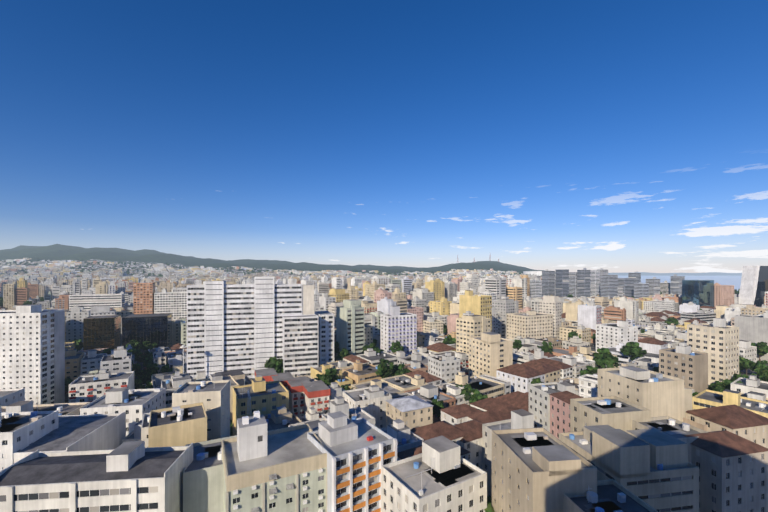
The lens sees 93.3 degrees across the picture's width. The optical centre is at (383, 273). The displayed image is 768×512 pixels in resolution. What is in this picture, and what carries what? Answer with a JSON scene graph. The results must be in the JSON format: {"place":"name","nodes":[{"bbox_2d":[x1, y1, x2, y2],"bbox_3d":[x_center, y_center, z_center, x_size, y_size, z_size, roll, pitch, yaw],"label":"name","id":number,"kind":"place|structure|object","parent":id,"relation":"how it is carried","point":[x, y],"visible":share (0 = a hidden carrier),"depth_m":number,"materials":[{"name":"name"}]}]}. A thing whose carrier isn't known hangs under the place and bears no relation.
{"place":"outdoors","nodes":[
{"label":"outdoors","id":0,"kind":"place"},
{"bbox_2d":[341,385,350,389],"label":"tree","id":1,"kind":"object","parent":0,"point":[345,387],"visible":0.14,"depth_m":188.17,"materials":[{"name":"green plant"}]},
{"bbox_2d":[0,244,758,402],"bbox_3d":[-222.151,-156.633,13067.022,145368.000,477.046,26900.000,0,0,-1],"label":"ground","id":2,"kind":"structure","parent":0,"point":[55,252],"depth_m":3586.47,"materials":[{"name":"green plant"}]},
{"bbox_2d":[130,348,144,363],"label":"tree","id":3,"kind":"object","parent":2,"relation":"on","point":[137,353],"visible":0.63,"depth_m":276.13,"materials":[{"name":"green plant"}]},
{"bbox_2d":[132,363,142,379],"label":"tree","id":4,"kind":"object","parent":2,"relation":"on","point":[136,368],"visible":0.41,"depth_m":237.58,"materials":[{"name":"green plant"}]},
{"bbox_2d":[134,378,142,388],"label":"tree","id":5,"kind":"object","parent":2,"relation":"on","point":[137,383],"visible":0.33,"depth_m":221.07,"materials":[{"name":"green plant"}]},
{"bbox_2d":[137,375,145,383],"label":"tree","id":6,"kind":"object","parent":2,"relation":"on","point":[141,378],"visible":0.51,"depth_m":235.80,"materials":[{"name":"green plant"}]},
{"bbox_2d":[138,363,160,380],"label":"tree","id":7,"kind":"object","parent":2,"relation":"on","point":[151,369],"visible":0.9,"depth_m":238.34,"materials":[{"name":"green plant"}]},
{"bbox_2d":[160,364,172,372],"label":"tree","id":8,"kind":"object","parent":2,"relation":"on","point":[166,368],"visible":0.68,"depth_m":243.95,"materials":[{"name":"green plant"}]},
{"bbox_2d":[6,258,518,274],"bbox_3d":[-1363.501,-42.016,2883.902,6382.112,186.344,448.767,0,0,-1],"label":"city blocks","id":9,"kind":"structure","parent":2,"relation":"on","point":[194,269],"depth_m":2875.44,"materials":[{"name":"paint"}]},
{"bbox_2d":[0,263,541,278],"bbox_3d":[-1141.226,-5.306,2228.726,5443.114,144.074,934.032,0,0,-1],"label":"city blocks","id":10,"kind":"structure","parent":2,"relation":"on","point":[62,269],"depth_m":2317.90,"materials":[{"name":"paint"}]},
{"bbox_2d":[0,274,541,284],"bbox_3d":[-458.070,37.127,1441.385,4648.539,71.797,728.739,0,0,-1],"label":"city blocks","id":11,"kind":"structure","parent":2,"relation":"on","point":[57,278],"depth_m":1262.08,"materials":[{"name":"paint"}]},
{"bbox_2d":[264,357,283,372],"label":"tree","id":12,"kind":"object","parent":2,"relation":"on","point":[275,363],"visible":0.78,"depth_m":232.27,"materials":[{"name":"green plant"}]},
{"bbox_2d":[336,348,350,360],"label":"tree","id":13,"kind":"object","parent":2,"relation":"on","point":[344,353],"visible":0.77,"depth_m":258.33,"materials":[{"name":"green plant"}]},
{"bbox_2d":[0,366,767,511],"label":"buildings","id":14,"kind":"structure","parent":2,"relation":"on","point":[632,439],"depth_m":80.51,"materials":[{"name":"paint"}]},
{"bbox_2d":[247,389,250,415],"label":"rooftop antenna mast","id":15,"kind":"object","parent":14,"relation":"on","point":[249,397],"visible":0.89,"depth_m":134.91,"materials":[{"name":"metal"}]},
{"bbox_2d":[0,266,767,435],"bbox_3d":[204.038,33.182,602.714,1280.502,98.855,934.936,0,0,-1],"label":"buildings","id":16,"kind":"structure","parent":2,"relation":"on","point":[248,330],"depth_m":233.72,"materials":[{"name":"paint"}]},
{"bbox_2d":[0,274,767,328],"bbox_3d":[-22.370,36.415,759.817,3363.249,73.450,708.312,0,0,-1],"label":"city blocks","id":17,"kind":"structure","parent":2,"relation":"on","point":[430,294],"depth_m":578.67,"materials":[{"name":"paint"}]},
{"bbox_2d":[65,288,767,430],"bbox_3d":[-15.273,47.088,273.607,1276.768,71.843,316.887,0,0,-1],"label":"city blocks","id":18,"kind":"structure","parent":2,"relation":"on","point":[356,326],"depth_m":253.76,"materials":[{"name":"paint"}]},
{"bbox_2d":[65,328,767,399],"bbox_3d":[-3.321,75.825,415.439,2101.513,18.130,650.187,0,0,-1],"label":"pavements","id":19,"kind":"structure","parent":2,"relation":"on","point":[647,355],"depth_m":264.52,"materials":[{"name":"paint"}]},
{"bbox_2d":[23,300,35,304],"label":"tree","id":20,"kind":"object","parent":19,"relation":"on","point":[28,302],"visible":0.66,"depth_m":681.93,"materials":[{"name":"green plant"}]},
{"bbox_2d":[65,378,72,401],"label":"tree","id":21,"kind":"object","parent":19,"relation":"on","point":[68,380],"visible":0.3,"depth_m":220.41,"materials":[{"name":"green plant"}]},
{"bbox_2d":[72,339,82,351],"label":"tree","id":22,"kind":"object","parent":19,"relation":"on","point":[79,345],"visible":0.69,"depth_m":310.71,"materials":[{"name":"green plant"}]},
{"bbox_2d":[100,348,112,354],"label":"tree","id":23,"kind":"object","parent":19,"relation":"on","point":[107,350],"visible":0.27,"depth_m":278.65,"materials":[{"name":"green plant"}]},
{"bbox_2d":[126,339,142,348],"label":"tree","id":24,"kind":"object","parent":19,"relation":"on","point":[135,344],"visible":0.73,"depth_m":307.75,"materials":[{"name":"green plant"}]},
{"bbox_2d":[140,351,152,358],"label":"tree","id":25,"kind":"object","parent":19,"relation":"on","point":[148,353],"visible":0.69,"depth_m":280.18,"materials":[{"name":"green plant"}]},
{"bbox_2d":[141,380,151,388],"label":"tree","id":26,"kind":"object","parent":19,"relation":"on","point":[148,383],"visible":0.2,"depth_m":222.65,"materials":[{"name":"green plant"}]},
{"bbox_2d":[143,356,152,365],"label":"tree","id":27,"kind":"object","parent":19,"relation":"on","point":[147,360],"visible":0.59,"depth_m":265.42,"materials":[{"name":"green plant"}]},
{"bbox_2d":[140,341,156,350],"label":"tree","id":28,"kind":"object","parent":19,"relation":"on","point":[147,345],"visible":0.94,"depth_m":313.81,"materials":[{"name":"green plant"}]},
{"bbox_2d":[180,345,186,373],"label":"water tower","id":29,"kind":"structure","parent":19,"relation":"on","point":[183,346],"depth_m":211.68,"materials":[{"name":"paint"}]},
{"bbox_2d":[230,419,232,435],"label":"tree","id":30,"kind":"object","parent":19,"relation":"on","point":[231,427],"visible":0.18,"depth_m":163.72,"materials":[{"name":"green plant"}]},
{"bbox_2d":[314,374,320,380],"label":"tree","id":31,"kind":"object","parent":19,"relation":"on","point":[318,376],"visible":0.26,"depth_m":217.00,"materials":[{"name":"green plant"}]},
{"bbox_2d":[320,368,339,385],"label":"tree","id":32,"kind":"object","parent":19,"relation":"on","point":[329,376],"visible":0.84,"depth_m":205.37,"materials":[{"name":"green plant"}]},
{"bbox_2d":[334,341,339,360],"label":"tree","id":33,"kind":"object","parent":19,"relation":"on","point":[336,346],"visible":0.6,"depth_m":278.07,"materials":[{"name":"green plant"}]},
{"bbox_2d":[362,342,380,353],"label":"tree","id":34,"kind":"object","parent":19,"relation":"on","point":[372,346],"visible":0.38,"depth_m":265.03,"materials":[{"name":"green plant"}]},
{"bbox_2d":[375,358,395,377],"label":"tree","id":35,"kind":"object","parent":19,"relation":"on","point":[384,369],"visible":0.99,"depth_m":209.24,"materials":[{"name":"green plant"}]},
{"bbox_2d":[390,341,403,352],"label":"tree","id":36,"kind":"object","parent":19,"relation":"on","point":[397,346],"visible":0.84,"depth_m":277.01,"materials":[{"name":"green plant"}]},
{"bbox_2d":[390,363,409,375],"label":"tree","id":37,"kind":"object","parent":19,"relation":"on","point":[400,366],"visible":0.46,"depth_m":216.71,"materials":[{"name":"green plant"}]},
{"bbox_2d":[394,369,405,375],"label":"tree","id":38,"kind":"object","parent":19,"relation":"on","point":[403,371],"visible":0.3,"depth_m":207.76,"materials":[{"name":"green plant"}]},
{"bbox_2d":[431,399,444,421],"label":"tree","id":39,"kind":"object","parent":19,"relation":"on","point":[437,405],"visible":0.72,"depth_m":155.77,"materials":[{"name":"green plant"}]},
{"bbox_2d":[442,334,455,344],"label":"tree","id":40,"kind":"object","parent":19,"relation":"on","point":[449,339],"visible":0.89,"depth_m":307.31,"materials":[{"name":"green plant"}]},
{"bbox_2d":[460,383,479,400],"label":"tree","id":41,"kind":"object","parent":19,"relation":"on","point":[467,390],"visible":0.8,"depth_m":173.46,"materials":[{"name":"green plant"}]},
{"bbox_2d":[513,339,522,351],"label":"tree","id":42,"kind":"object","parent":19,"relation":"on","point":[517,343],"visible":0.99,"depth_m":296.63,"materials":[{"name":"green plant"}]},
{"bbox_2d":[531,378,543,383],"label":"tree","id":43,"kind":"object","parent":19,"relation":"on","point":[535,380],"visible":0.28,"depth_m":197.72,"materials":[{"name":"green plant"}]},
{"bbox_2d":[537,341,553,353],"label":"tree","id":44,"kind":"object","parent":19,"relation":"on","point":[545,346],"visible":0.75,"depth_m":275.86,"materials":[{"name":"green plant"}]},
{"bbox_2d":[568,331,581,337],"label":"tree","id":45,"kind":"object","parent":19,"relation":"on","point":[572,334],"visible":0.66,"depth_m":342.42,"materials":[{"name":"green plant"}]},
{"bbox_2d":[577,365,598,376],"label":"tree","id":46,"kind":"object","parent":19,"relation":"on","point":[590,370],"visible":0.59,"depth_m":213.23,"materials":[{"name":"green plant"}]},
{"bbox_2d":[595,353,618,367],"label":"tree","id":47,"kind":"object","parent":19,"relation":"on","point":[607,361],"visible":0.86,"depth_m":224.82,"materials":[{"name":"green plant"}]},
{"bbox_2d":[620,342,643,356],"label":"tree","id":48,"kind":"object","parent":19,"relation":"on","point":[635,346],"visible":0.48,"depth_m":260.74,"materials":[{"name":"green plant"}]},
{"bbox_2d":[622,342,646,360],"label":"tree","id":49,"kind":"object","parent":19,"relation":"on","point":[636,354],"visible":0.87,"depth_m":259.63,"materials":[{"name":"green plant"}]},
{"bbox_2d":[652,367,658,372],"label":"tree","id":50,"kind":"object","parent":19,"relation":"on","point":[655,369],"visible":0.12,"depth_m":218.35,"materials":[{"name":"green plant"}]},
{"bbox_2d":[664,317,679,324],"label":"tree","id":51,"kind":"object","parent":19,"relation":"on","point":[672,320],"visible":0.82,"depth_m":417.26,"materials":[{"name":"green plant"}]},
{"bbox_2d":[711,379,741,392],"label":"tree","id":52,"kind":"object","parent":19,"relation":"on","point":[726,384],"visible":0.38,"depth_m":173.87,"materials":[{"name":"green plant"}]},
{"bbox_2d":[739,356,748,369],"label":"tree","id":53,"kind":"object","parent":19,"relation":"on","point":[742,366],"visible":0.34,"depth_m":235.91,"materials":[{"name":"green plant"}]},
{"bbox_2d":[741,359,753,374],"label":"tree","id":54,"kind":"object","parent":19,"relation":"on","point":[747,360],"visible":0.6,"depth_m":237.18,"materials":[{"name":"green plant"}]},
{"bbox_2d":[750,368,767,381],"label":"tree","id":55,"kind":"object","parent":19,"relation":"on","point":[763,375],"visible":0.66,"depth_m":201.28,"materials":[{"name":"green plant"}]},
{"bbox_2d":[751,342,767,361],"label":"tree","id":56,"kind":"object","parent":19,"relation":"on","point":[762,348],"visible":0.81,"depth_m":271.15,"materials":[{"name":"green plant"}]},
{"bbox_2d":[468,393,487,405],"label":"tree","id":57,"kind":"object","parent":2,"relation":"on","point":[479,396],"visible":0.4,"depth_m":169.02,"materials":[{"name":"green plant"}]},
{"bbox_2d":[484,501,494,511],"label":"tree","id":58,"kind":"object","parent":2,"relation":"on","point":[489,508],"visible":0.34,"depth_m":77.48,"materials":[{"name":"green plant"}]},
{"bbox_2d":[487,495,491,505],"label":"tree","id":59,"kind":"object","parent":2,"relation":"on","point":[489,498],"visible":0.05,"depth_m":85.76,"materials":[{"name":"green plant"}]},
{"bbox_2d":[523,271,541,275],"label":"building","id":60,"kind":"structure","parent":2,"relation":"on","point":[539,273],"depth_m":2829.44,"materials":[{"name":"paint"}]},
{"bbox_2d":[592,347,613,368],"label":"tree","id":61,"kind":"object","parent":2,"relation":"on","point":[602,351],"visible":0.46,"depth_m":239.15,"materials":[{"name":"green plant"}]},
{"bbox_2d":[708,381,722,390],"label":"tree","id":62,"kind":"object","parent":2,"relation":"on","point":[717,382],"visible":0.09,"depth_m":191.40,"materials":[{"name":"green plant"}]},
{"bbox_2d":[727,374,748,380],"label":"tree","id":63,"kind":"object","parent":2,"relation":"on","point":[736,376],"visible":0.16,"depth_m":188.04,"materials":[{"name":"green plant"}]},
{"bbox_2d":[749,360,767,371],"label":"tree","id":64,"kind":"object","parent":2,"relation":"on","point":[758,364],"visible":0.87,"depth_m":230.23,"materials":[{"name":"green plant"}]},
{"bbox_2d":[0,0,767,272],"label":"sky","id":65,"kind":"structure","parent":0,"point":[617,136],"materials":[{"name":"blue"}]},
{"bbox_2d":[608,272,741,275],"bbox_3d":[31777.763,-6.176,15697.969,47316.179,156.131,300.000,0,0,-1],"label":"shore hills","id":66,"kind":"structure","parent":0,"point":[687,274],"depth_m":15351.69,"materials":[{"name":"paint"}]},
{"bbox_2d":[618,276,741,290],"bbox_3d":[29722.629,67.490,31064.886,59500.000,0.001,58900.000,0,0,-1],"label":"lake water","id":67,"kind":"structure","parent":0,"point":[735,281],"depth_m":5405.11,"materials":[{"name":"blue liquid"}]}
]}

